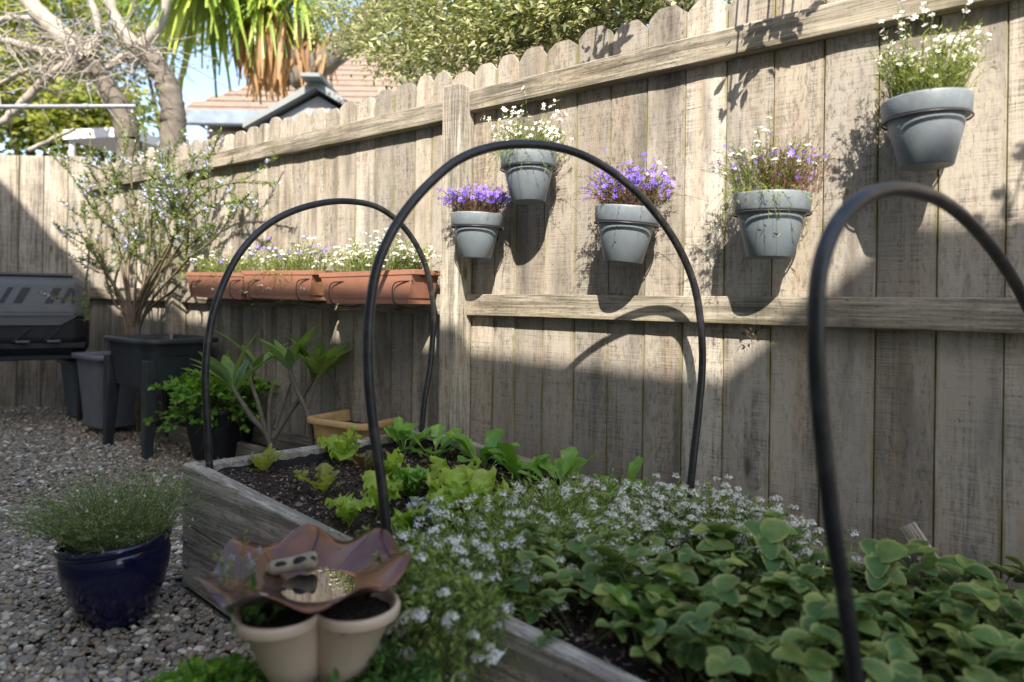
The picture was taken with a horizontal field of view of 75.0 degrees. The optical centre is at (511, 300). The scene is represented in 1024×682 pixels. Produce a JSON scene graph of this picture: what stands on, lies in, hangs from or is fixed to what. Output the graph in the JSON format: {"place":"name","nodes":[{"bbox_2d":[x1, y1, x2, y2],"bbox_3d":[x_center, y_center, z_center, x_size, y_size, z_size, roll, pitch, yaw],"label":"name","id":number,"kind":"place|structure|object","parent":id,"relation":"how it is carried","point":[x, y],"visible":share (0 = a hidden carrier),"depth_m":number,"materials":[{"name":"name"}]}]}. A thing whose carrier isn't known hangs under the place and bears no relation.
{"place":"outdoors","nodes":[
{"label":"outdoors","id":0,"kind":"place"},
{"bbox_2d":[0,406,258,681],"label":"ground","id":1,"kind":"structure","parent":0,"point":[179,584],"depth_m":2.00,"materials":[{"name":"grey gravel"}]},
{"bbox_2d":[0,0,73,88],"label":"leafy tree","id":2,"kind":"object","parent":1,"relation":"on","point":[3,5],"visible":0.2,"depth_m":12.93,"materials":[{"name":"green plant"}]},
{"bbox_2d":[0,272,89,421],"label":"barbecue grill","id":3,"kind":"object","parent":1,"relation":"on","point":[35,324],"visible":0.81,"depth_m":4.73,"materials":[{"name":"black metal"}]},
{"bbox_2d":[0,155,92,407],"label":"paling fence","id":4,"kind":"object","parent":1,"relation":"on","point":[34,190],"visible":0.49,"depth_m":5.59,"materials":[{"name":"beige wood"}]},
{"bbox_2d":[0,16,126,156],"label":"leafy tree","id":5,"kind":"object","parent":1,"relation":"on","point":[19,139],"visible":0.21,"depth_m":11.60,"materials":[{"name":"green plant"}]},
{"bbox_2d":[0,103,137,109],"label":"clothes line","id":6,"kind":"object","parent":1,"relation":"on","point":[86,106],"visible":0.96,"depth_m":5.39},
{"bbox_2d":[56,359,82,416],"bbox_3d":[-3.323,0.673,5.221,0.395,0.440,0.348,1,0,38],"label":"plastic bin","id":7,"kind":"object","parent":1,"relation":"on","point":[69,369],"visible":0.2,"depth_m":5.09,"materials":[{"name":"plastic"}]},
{"bbox_2d":[3,72,160,165],"bbox_3d":[-6.897,-1.518,10.981,2.718,4.763,2.567,1,0,-23],"label":"leafy tree","id":8,"kind":"object","parent":1,"relation":"on","point":[68,119],"visible":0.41,"depth_m":10.67,"materials":[{"name":"green plant"}]},
{"bbox_2d":[0,0,171,155],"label":"leafy tree","id":9,"kind":"object","parent":1,"relation":"on","point":[69,4],"visible":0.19,"depth_m":14.55,"materials":[{"name":"green plant"}]},
{"bbox_2d":[72,351,137,428],"bbox_3d":[-2.803,0.621,4.688,0.475,0.500,0.407,1,0,38],"label":"plastic bin","id":10,"kind":"object","parent":1,"relation":"on","point":[90,365],"visible":0.43,"depth_m":4.56,"materials":[{"name":"plastic"}]},
{"bbox_2d":[63,127,159,155],"bbox_3d":[-5.572,-0.795,10.200,0.817,3.354,2.476,1,0,5],"label":"carport","id":11,"kind":"object","parent":1,"relation":"on","point":[101,138],"visible":0.19,"depth_m":9.08,"materials":[{"name":"white paint"}]},
{"bbox_2d":[53,521,171,629],"bbox_3d":[-1.185,0.826,2.000,0.308,0.244,0.308,-3,0,0],"label":"glazed pot","id":12,"kind":"object","parent":1,"relation":"on","point":[114,588],"visible":0.71,"depth_m":1.89,"materials":[{"name":"ceramic"}]},
{"bbox_2d":[0,444,217,558],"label":"thyme plant","id":13,"kind":"object","parent":12,"relation":"in","point":[95,531],"visible":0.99,"depth_m":1.95,"materials":[{"name":"green plant"}]},
{"bbox_2d":[0,0,257,160],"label":"bare tree","id":14,"kind":"object","parent":1,"relation":"on","point":[79,55],"visible":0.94,"depth_m":7.52,"materials":[{"name":"grey plant"}]},
{"bbox_2d":[88,0,230,132],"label":"leafy tree","id":15,"kind":"object","parent":1,"relation":"on","point":[145,9],"visible":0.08,"depth_m":15.96,"materials":[{"name":"green plant"}]},
{"bbox_2d":[103,334,217,459],"bbox_3d":[-2.232,0.579,4.223,0.666,0.700,0.466,1,0,38],"label":"raised planter","id":16,"kind":"object","parent":1,"relation":"on","point":[142,362],"visible":0.81,"depth_m":4.04,"materials":[{"name":"black plastic"}]},
{"bbox_2d":[39,86,282,432],"bbox_3d":[-2.219,-0.270,4.353,2.494,2.403,0.735,1,0,27],"label":"rosemary bush","id":17,"kind":"object","parent":16,"relation":"in","point":[132,322],"visible":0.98,"depth_m":4.50,"materials":[{"name":"green plant"}]},
{"bbox_2d":[179,403,262,459],"bbox_3d":[-1.713,0.771,3.944,0.356,0.310,0.356,1,0,24],"label":"herb pot","id":18,"kind":"object","parent":1,"relation":"on","point":[226,437],"visible":0.47,"depth_m":3.82,"materials":[{"name":"plastic"}]},
{"bbox_2d":[139,352,280,448],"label":"parsley plant","id":19,"kind":"object","parent":18,"relation":"in","point":[222,397],"visible":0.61,"depth_m":3.79,"materials":[{"name":"green plant"}]},
{"bbox_2d":[81,0,446,104],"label":"cabbage tree","id":20,"kind":"object","parent":1,"relation":"on","point":[272,47],"visible":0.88,"depth_m":8.46,"materials":[{"name":"green plant"}]},
{"bbox_2d":[182,330,349,447],"bbox_3d":[-1.248,0.546,3.410,0.844,0.797,0.459,1,0,0],"label":"frangipani","id":21,"kind":"object","parent":1,"relation":"on","point":[227,372],"visible":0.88,"depth_m":3.41,"materials":[{"name":"green plant"}]},
{"bbox_2d":[258,324,357,445],"bbox_3d":[-1.046,0.531,3.365,0.519,0.830,0.410,1,0,0],"label":"frangipani","id":22,"kind":"object","parent":1,"relation":"on","point":[283,356],"visible":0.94,"depth_m":3.34,"materials":[{"name":"green plant"}]},
{"bbox_2d":[231,566,405,681],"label":"stacking planter","id":23,"kind":"object","parent":1,"relation":"on","point":[343,637],"visible":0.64,"depth_m":1.23,"materials":[{"name":"beige plastic"}]},
{"bbox_2d":[144,652,268,681],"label":"parsley plant","id":24,"kind":"object","parent":23,"relation":"in","point":[234,668],"visible":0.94,"depth_m":1.30,"materials":[{"name":"green plant"}]},
{"bbox_2d":[193,524,410,613],"bbox_3d":[-0.417,0.555,1.360,0.413,0.086,0.391,1,0,-10],"label":"fluted bowl","id":25,"kind":"object","parent":23,"relation":"on","point":[355,557],"visible":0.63,"depth_m":1.40,"materials":[{"name":"brown ceramic"}]},
{"bbox_2d":[266,551,318,575],"bbox_3d":[-0.463,0.556,1.405,0.104,0.038,0.038,-7,2,-11],"label":"stone","id":26,"kind":"object","parent":25,"relation":"in","point":[308,561],"visible":1,"depth_m":1.39,"materials":[{"name":"stone"}]},
{"bbox_2d":[281,569,354,601],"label":"water","id":27,"kind":"structure","parent":25,"relation":"in","point":[321,585],"depth_m":1.35,"materials":[{"name":"clear liquid"}]},
{"bbox_2d":[344,636,444,681],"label":"trailing plant","id":28,"kind":"object","parent":23,"relation":"in","point":[375,669],"visible":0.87,"depth_m":1.29,"materials":[{"name":"green plant"}]},
{"bbox_2d":[328,523,523,681],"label":"alyssum plant","id":29,"kind":"object","parent":23,"relation":"in","point":[431,593],"visible":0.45,"depth_m":1.34,"materials":[{"name":"green plant"}]},
{"bbox_2d":[185,23,549,139],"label":"house","id":30,"kind":"structure","parent":1,"relation":"on","point":[229,112],"depth_m":12.56,"materials":[{"name":"tile"}]},
{"bbox_2d":[289,0,732,95],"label":"pittosporum tree","id":31,"kind":"object","parent":1,"relation":"on","point":[525,24],"visible":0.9,"depth_m":3.60,"materials":[{"name":"green plant"}]},
{"bbox_2d":[85,0,1023,600],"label":"paling fence","id":32,"kind":"object","parent":1,"relation":"on","point":[555,334],"visible":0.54,"depth_m":2.33,"materials":[{"name":"beige wood"}]},
{"bbox_2d":[229,280,254,301],"bbox_3d":[-1.504,-0.071,3.832,0.112,0.160,0.206,1,0,26],"label":"wire bracket","id":33,"kind":"object","parent":32,"relation":"attached to","point":[236,299],"visible":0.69,"depth_m":3.77,"materials":[{"name":"black metal"}]},
{"bbox_2d":[186,272,263,299],"bbox_3d":[-1.701,-0.089,3.974,0.670,0.150,0.170,2,1,38],"label":"planter trough","id":34,"kind":"object","parent":33,"relation":"on","point":[236,287],"visible":0.69,"depth_m":3.91,"materials":[{"name":"plastic"}]},
{"bbox_2d":[184,243,264,290],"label":"trough plant","id":35,"kind":"object","parent":34,"relation":"in","point":[221,261],"visible":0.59,"depth_m":3.95,"materials":[{"name":"green plant"}]},
{"bbox_2d":[248,279,280,301],"bbox_3d":[-1.351,-0.069,3.712,0.112,0.160,0.206,1,0,26],"label":"wire bracket","id":36,"kind":"object","parent":32,"relation":"attached to","point":[258,300],"visible":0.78,"depth_m":3.66,"materials":[{"name":"black metal"}]},
{"bbox_2d":[241,270,332,300],"bbox_3d":[-1.196,-0.082,3.575,0.670,0.150,0.170,2,1,38],"label":"planter trough","id":37,"kind":"object","parent":36,"relation":"on","point":[308,292],"visible":0.77,"depth_m":3.45,"materials":[{"name":"plastic"}]},
{"bbox_2d":[239,235,337,309],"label":"trough plant","id":38,"kind":"object","parent":37,"relation":"in","point":[273,261],"visible":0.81,"depth_m":3.50,"materials":[{"name":"green plant"}]},
{"bbox_2d":[328,281,360,306],"bbox_3d":[-0.786,-0.046,3.264,0.112,0.160,0.206,1,0,26],"label":"wire bracket","id":39,"kind":"object","parent":32,"relation":"attached to","point":[336,304],"visible":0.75,"depth_m":3.20,"materials":[{"name":"black metal"}]},
{"bbox_2d":[319,269,440,303],"bbox_3d":[-0.632,-0.059,3.129,0.670,0.150,0.170,0,0,38],"label":"planter trough","id":40,"kind":"object","parent":39,"relation":"on","point":[352,288],"visible":0.76,"depth_m":2.99,"materials":[{"name":"plastic"}]},
{"bbox_2d":[322,228,440,271],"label":"trough plant","id":41,"kind":"object","parent":40,"relation":"in","point":[409,262],"visible":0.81,"depth_m":3.08,"materials":[{"name":"green plant"}]},
{"bbox_2d":[450,211,502,258],"bbox_3d":[-0.143,-0.267,2.769,0.219,0.184,0.234,3,2,38],"label":"wall pot","id":42,"kind":"object","parent":32,"relation":"attached to","point":[476,232],"depth_m":2.69,"materials":[{"name":"grey paint"}]},
{"bbox_2d":[437,175,512,213],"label":"lobelia plant","id":43,"kind":"object","parent":42,"relation":"in","point":[464,201],"visible":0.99,"depth_m":2.71,"materials":[{"name":"purple plant"}]},
{"bbox_2d":[500,149,556,204],"bbox_3d":[0.069,-0.477,2.604,0.224,0.188,0.239,0,-1,38],"label":"wall pot","id":44,"kind":"object","parent":32,"relation":"attached to","point":[537,180],"depth_m":2.53,"materials":[{"name":"grey ceramic"}]},
{"bbox_2d":[473,86,581,187],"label":"lobelia plant","id":45,"kind":"object","parent":44,"relation":"in","point":[548,131],"visible":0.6,"depth_m":2.53,"materials":[{"name":"white plant"}]},
{"bbox_2d":[593,204,660,263],"bbox_3d":[0.401,-0.230,2.339,0.228,0.192,0.244,7,4,38],"label":"wall pot","id":46,"kind":"object","parent":32,"relation":"attached to","point":[626,231],"depth_m":2.26,"materials":[{"name":"grey ceramic"}]},
{"bbox_2d":[558,147,707,215],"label":"lobelia plant","id":47,"kind":"object","parent":46,"relation":"in","point":[617,196],"visible":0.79,"depth_m":2.27,"materials":[{"name":"purple plant"}]},
{"bbox_2d":[732,189,812,258],"bbox_3d":[0.791,-0.226,2.031,0.228,0.192,0.244,2,1,38],"label":"wall pot","id":48,"kind":"object","parent":32,"relation":"attached to","point":[760,231],"depth_m":1.95,"materials":[{"name":"grey ceramic"}]},
{"bbox_2d":[692,116,838,248],"bbox_3d":[0.762,-0.351,2.004,0.406,0.395,0.417,1,0,38],"label":"lobelia plant","id":49,"kind":"object","parent":48,"relation":"in","point":[780,179],"visible":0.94,"depth_m":1.97,"materials":[{"name":"green plant"}]},
{"bbox_2d":[880,87,974,171],"bbox_3d":[1.108,-0.446,1.782,0.214,0.180,0.229,0,-1,38],"label":"wall pot","id":50,"kind":"object","parent":32,"relation":"attached to","point":[925,128],"depth_m":1.71,"materials":[{"name":"grey ceramic"}]},
{"bbox_2d":[866,0,997,98],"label":"plant","id":51,"kind":"object","parent":50,"relation":"in","point":[903,84],"visible":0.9,"depth_m":1.72,"materials":[{"name":"green plant"}]},
{"bbox_2d":[182,428,1023,681],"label":"raised bed","id":52,"kind":"object","parent":1,"relation":"on","point":[238,510],"visible":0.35,"depth_m":1.98,"materials":[{"name":"grey wood"}]},
{"bbox_2d":[201,198,435,468],"bbox_3d":[-0.679,0.087,2.569,0.024,0.978,1.007,1,0,43],"label":"pipe hoop","id":53,"kind":"object","parent":52,"relation":"on","point":[245,246],"visible":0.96,"depth_m":2.36,"materials":[{"name":"black plastic"}]},
{"bbox_2d":[219,441,975,681],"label":"soil","id":54,"kind":"structure","parent":52,"relation":"in","point":[653,677],"depth_m":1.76,"materials":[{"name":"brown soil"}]},
{"bbox_2d":[317,425,362,460],"bbox_3d":[-0.643,0.545,2.538,0.160,0.149,0.221,1,0,-37],"label":"lettuce","id":55,"kind":"object","parent":54,"relation":"on","point":[341,447],"visible":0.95,"depth_m":2.52,"materials":[{"name":"green plant"}]},
{"bbox_2d":[324,491,375,527],"bbox_3d":[-0.474,0.612,1.947,0.158,0.100,0.107,1,0,31],"label":"lettuce","id":56,"kind":"object","parent":54,"relation":"on","point":[349,508],"visible":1,"depth_m":1.94,"materials":[{"name":"green plant"}]},
{"bbox_2d":[360,470,403,513],"bbox_3d":[-0.404,0.595,2.078,0.130,0.131,0.156,1,0,0],"label":"lettuce","id":57,"kind":"object","parent":54,"relation":"on","point":[369,480],"visible":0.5,"depth_m":2.06,"materials":[{"name":"green plant"}]},
{"bbox_2d":[389,465,428,497],"bbox_3d":[-0.343,0.602,2.198,0.155,0.116,0.142,1,0,0],"label":"lettuce","id":58,"kind":"object","parent":54,"relation":"on","point":[414,482],"visible":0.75,"depth_m":2.17,"materials":[{"name":"green plant"}]},
{"bbox_2d":[400,424,460,457],"bbox_3d":[-0.289,0.573,2.648,0.266,0.136,0.222,1,0,-42],"label":"spinach","id":59,"kind":"object","parent":54,"relation":"on","point":[437,430],"visible":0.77,"depth_m":2.67,"materials":[{"name":"green plant"}]},
{"bbox_2d":[425,466,491,504],"bbox_3d":[-0.180,0.612,2.157,0.218,0.124,0.191,1,0,-20],"label":"lettuce","id":60,"kind":"object","parent":54,"relation":"on","point":[446,476],"visible":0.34,"depth_m":2.17,"materials":[{"name":"green plant"}]},
{"bbox_2d":[390,522,569,644],"bbox_3d":[-0.135,0.627,1.563,0.585,0.191,0.514,1,0,38],"label":"alyssum plant","id":61,"kind":"object","parent":54,"relation":"on","point":[460,553],"visible":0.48,"depth_m":1.54,"materials":[{"name":"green plant"}]},
{"bbox_2d":[391,489,576,584],"bbox_3d":[-0.082,0.617,1.764,0.552,0.197,0.522,1,0,-13],"label":"alyssum plant","id":62,"kind":"object","parent":54,"relation":"on","point":[487,518],"visible":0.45,"depth_m":1.76,"materials":[{"name":"green plant"}]},
{"bbox_2d":[448,428,520,469],"bbox_3d":[-0.105,0.584,2.519,0.286,0.154,0.296,1,0,0],"label":"spinach","id":63,"kind":"object","parent":54,"relation":"on","point":[493,438],"visible":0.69,"depth_m":2.56,"materials":[{"name":"green plant"}]},
{"bbox_2d":[458,465,514,510],"bbox_3d":[-0.080,0.612,2.123,0.184,0.140,0.168,1,0,0],"label":"lettuce","id":64,"kind":"object","parent":54,"relation":"on","point":[485,479],"visible":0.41,"depth_m":2.16,"materials":[{"name":"green plant"}]},
{"bbox_2d":[487,442,552,483],"bbox_3d":[0.034,0.586,2.452,0.257,0.179,0.196,1,0,-35],"label":"spinach","id":65,"kind":"object","parent":54,"relation":"on","point":[510,464],"visible":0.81,"depth_m":2.38,"materials":[{"name":"green plant"}]},
{"bbox_2d":[363,140,705,534],"bbox_3d":[0.142,0.140,1.876,1.164,1.158,0.024,1,0,-32],"label":"pipe hoop","id":66,"kind":"object","parent":54,"relation":"on","point":[423,189],"visible":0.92,"depth_m":1.69,"materials":[{"name":"black plastic"}]},
{"bbox_2d":[444,501,662,612],"bbox_3d":[0.104,0.636,1.723,0.592,0.198,0.470,1,0,-29],"label":"alyssum plant","id":67,"kind":"object","parent":54,"relation":"on","point":[514,544],"visible":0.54,"depth_m":1.68,"materials":[{"name":"green plant"}]},
{"bbox_2d":[516,446,597,490],"bbox_3d":[0.155,0.605,2.357,0.285,0.171,0.228,1,0,0],"label":"spinach","id":68,"kind":"object","parent":54,"relation":"on","point":[568,462],"visible":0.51,"depth_m":2.41,"materials":[{"name":"green plant"}]},
{"bbox_2d":[490,520,629,619],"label":"strawberry plant","id":69,"kind":"object","parent":54,"relation":"on","point":[563,577],"visible":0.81,"depth_m":1.49,"materials":[{"name":"green plant"}]},
{"bbox_2d":[472,471,648,564],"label":"alyssum plant","id":70,"kind":"object","parent":54,"relation":"on","point":[570,499],"visible":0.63,"depth_m":1.93,"materials":[{"name":"green plant"}]},
{"bbox_2d":[513,520,654,607],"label":"strawberry plant","id":71,"kind":"object","parent":54,"relation":"on","point":[590,582],"visible":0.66,"depth_m":1.56,"materials":[{"name":"green plant"}]},
{"bbox_2d":[511,564,669,647],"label":"strawberry plant","id":72,"kind":"object","parent":54,"relation":"on","point":[604,602],"visible":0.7,"depth_m":1.43,"materials":[{"name":"green plant"}]},
{"bbox_2d":[520,468,685,542],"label":"alyssum plant","id":73,"kind":"object","parent":54,"relation":"on","point":[608,480],"visible":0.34,"depth_m":2.10,"materials":[{"name":"green plant"}]},
{"bbox_2d":[561,499,698,583],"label":"alyssum plant","id":74,"kind":"object","parent":54,"relation":"on","point":[645,534],"visible":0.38,"depth_m":1.85,"materials":[{"name":"green plant"}]},
{"bbox_2d":[611,584,675,668],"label":"strawberry plant","id":75,"kind":"object","parent":54,"relation":"on","point":[659,589],"visible":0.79,"depth_m":1.38,"materials":[{"name":"green plant"}]},
{"bbox_2d":[600,543,698,599],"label":"strawberry plant","id":76,"kind":"object","parent":54,"relation":"on","point":[651,566],"visible":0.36,"depth_m":1.54,"materials":[{"name":"green plant"}]},
{"bbox_2d":[590,545,748,656],"bbox_3d":[0.347,0.656,1.457,0.366,0.238,0.249,1,0,0],"label":"strawberry plant","id":77,"kind":"object","parent":54,"relation":"on","point":[684,572],"visible":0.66,"depth_m":1.47,"materials":[{"name":"green plant"}]},
{"bbox_2d":[606,474,747,558],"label":"alyssum plant","id":78,"kind":"object","parent":54,"relation":"on","point":[661,511],"visible":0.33,"depth_m":1.99,"materials":[{"name":"green plant"}]},
{"bbox_2d":[612,574,757,681],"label":"strawberry plant","id":79,"kind":"object","parent":54,"relation":"on","point":[719,589],"visible":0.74,"depth_m":1.30,"materials":[{"name":"green plant"}]},
{"bbox_2d":[660,517,791,618],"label":"strawberry plant","id":80,"kind":"object","parent":54,"relation":"on","point":[770,534],"visible":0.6,"depth_m":1.63,"materials":[{"name":"green plant"}]},
{"bbox_2d":[656,572,801,678],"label":"strawberry plant","id":81,"kind":"object","parent":54,"relation":"on","point":[685,591],"visible":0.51,"depth_m":1.40,"materials":[{"name":"green plant"}]},
{"bbox_2d":[639,474,820,567],"bbox_3d":[0.620,0.645,1.932,0.522,0.291,0.483,1,0,38],"label":"alyssum plant","id":82,"kind":"object","parent":54,"relation":"on","point":[705,516],"visible":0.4,"depth_m":1.93,"materials":[{"name":"green plant"}]},
{"bbox_2d":[667,625,810,681],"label":"strawberry plant","id":83,"kind":"object","parent":54,"relation":"on","point":[720,659],"visible":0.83,"depth_m":1.23,"materials":[{"name":"green plant"}]},
{"bbox_2d":[692,510,797,589],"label":"strawberry plant","id":84,"kind":"object","parent":54,"relation":"on","point":[700,528],"visible":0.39,"depth_m":1.71,"materials":[{"name":"green plant"}]},
{"bbox_2d":[706,523,825,585],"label":"strawberry plant","id":85,"kind":"object","parent":54,"relation":"on","point":[730,534],"visible":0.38,"depth_m":1.70,"materials":[{"name":"green plant"}]},
{"bbox_2d":[664,575,880,681],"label":"strawberry plant","id":86,"kind":"object","parent":54,"relation":"on","point":[816,664],"visible":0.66,"depth_m":1.24,"materials":[{"name":"green plant"}]},
{"bbox_2d":[697,492,860,589],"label":"alyssum plant","id":87,"kind":"object","parent":54,"relation":"on","point":[788,540],"visible":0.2,"depth_m":1.80,"materials":[{"name":"green plant"}]},
{"bbox_2d":[698,551,881,621],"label":"strawberry plant","id":88,"kind":"object","parent":54,"relation":"on","point":[772,606],"visible":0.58,"depth_m":1.48,"materials":[{"name":"green plant"}]},
{"bbox_2d":[728,571,884,671],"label":"strawberry plant","id":89,"kind":"object","parent":54,"relation":"on","point":[814,595],"visible":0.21,"depth_m":1.44,"materials":[{"name":"green plant"}]},
{"bbox_2d":[752,538,907,625],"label":"strawberry plant","id":90,"kind":"object","parent":54,"relation":"on","point":[882,556],"visible":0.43,"depth_m":1.57,"materials":[{"name":"green plant"}]},
{"bbox_2d":[741,610,922,681],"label":"strawberry plant","id":91,"kind":"object","parent":54,"relation":"on","point":[901,657],"visible":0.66,"depth_m":1.25,"materials":[{"name":"green plant"}]},
{"bbox_2d":[787,560,968,665],"bbox_3d":[0.782,0.699,1.442,0.350,0.218,0.352,1,0,20],"label":"strawberry plant","id":92,"kind":"object","parent":54,"relation":"on","point":[879,598],"visible":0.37,"depth_m":1.39,"materials":[{"name":"green plant"}]},
{"bbox_2d":[862,658,909,681],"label":"strawberry plant","id":93,"kind":"object","parent":54,"relation":"on","point":[877,670],"visible":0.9,"depth_m":1.15,"materials":[{"name":"green plant"}]},
{"bbox_2d":[848,558,950,616],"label":"strawberry plant","id":94,"kind":"object","parent":54,"relation":"on","point":[939,586],"visible":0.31,"depth_m":1.63,"materials":[{"name":"green plant"}]},
{"bbox_2d":[849,538,953,611],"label":"strawberry plant","id":95,"kind":"object","parent":54,"relation":"on","point":[930,560],"visible":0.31,"depth_m":1.64,"materials":[{"name":"green plant"}]},
{"bbox_2d":[806,181,1023,681],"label":"pipe hoop","id":96,"kind":"object","parent":54,"relation":"on","point":[847,210],"visible":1,"depth_m":0.95,"materials":[{"name":"black plastic"}]},
{"bbox_2d":[872,587,989,675],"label":"strawberry plant","id":97,"kind":"object","parent":54,"relation":"on","point":[902,607],"visible":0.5,"depth_m":1.44,"materials":[{"name":"green plant"}]},
{"bbox_2d":[903,543,1023,654],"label":"strawberry plant","id":98,"kind":"object","parent":54,"relation":"on","point":[1013,608],"visible":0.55,"depth_m":1.51,"materials":[{"name":"green plant"}]},
{"bbox_2d":[922,598,1023,681],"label":"strawberry plant","id":99,"kind":"object","parent":54,"relation":"on","point":[1006,669],"visible":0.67,"depth_m":1.23,"materials":[{"name":"green plant"}]},
{"bbox_2d":[927,618,1022,668],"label":"strawberry plant","id":100,"kind":"object","parent":54,"relation":"on","point":[988,635],"visible":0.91,"depth_m":1.30,"materials":[{"name":"green plant"}]},
{"bbox_2d":[927,606,1023,673],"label":"strawberry plant","id":101,"kind":"object","parent":54,"relation":"on","point":[965,614],"visible":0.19,"depth_m":1.43,"materials":[{"name":"green plant"}]},
{"bbox_2d":[931,558,1023,638],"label":"strawberry plant","id":102,"kind":"object","parent":54,"relation":"on","point":[950,573],"visible":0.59,"depth_m":1.65,"materials":[{"name":"green plant"}]},
{"bbox_3d":[-0.771,0.882,3.312,0.300,0.135,0.240,1,0,31],"label":"concrete block","id":103,"kind":"object","parent":1,"relation":"on","visible":0},
{"bbox_2d":[307,409,393,444],"bbox_3d":[-0.769,0.694,3.312,0.404,0.240,0.337,1,0,31],"label":"clay planter","id":104,"kind":"object","parent":103,"relation":"on","point":[329,424],"visible":0.38,"depth_m":3.21,"materials":[{"name":"ceramic"}]},
{"bbox_2d":[243,73,347,130],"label":"garden shed","id":105,"kind":"structure","parent":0,"point":[318,90],"depth_m":7.05,"materials":[{"name":"white metal"}]},
{"bbox_2d":[0,0,729,164],"label":"sky","id":106,"kind":"structure","parent":0,"point":[203,87],"materials":[{"name":"white"}]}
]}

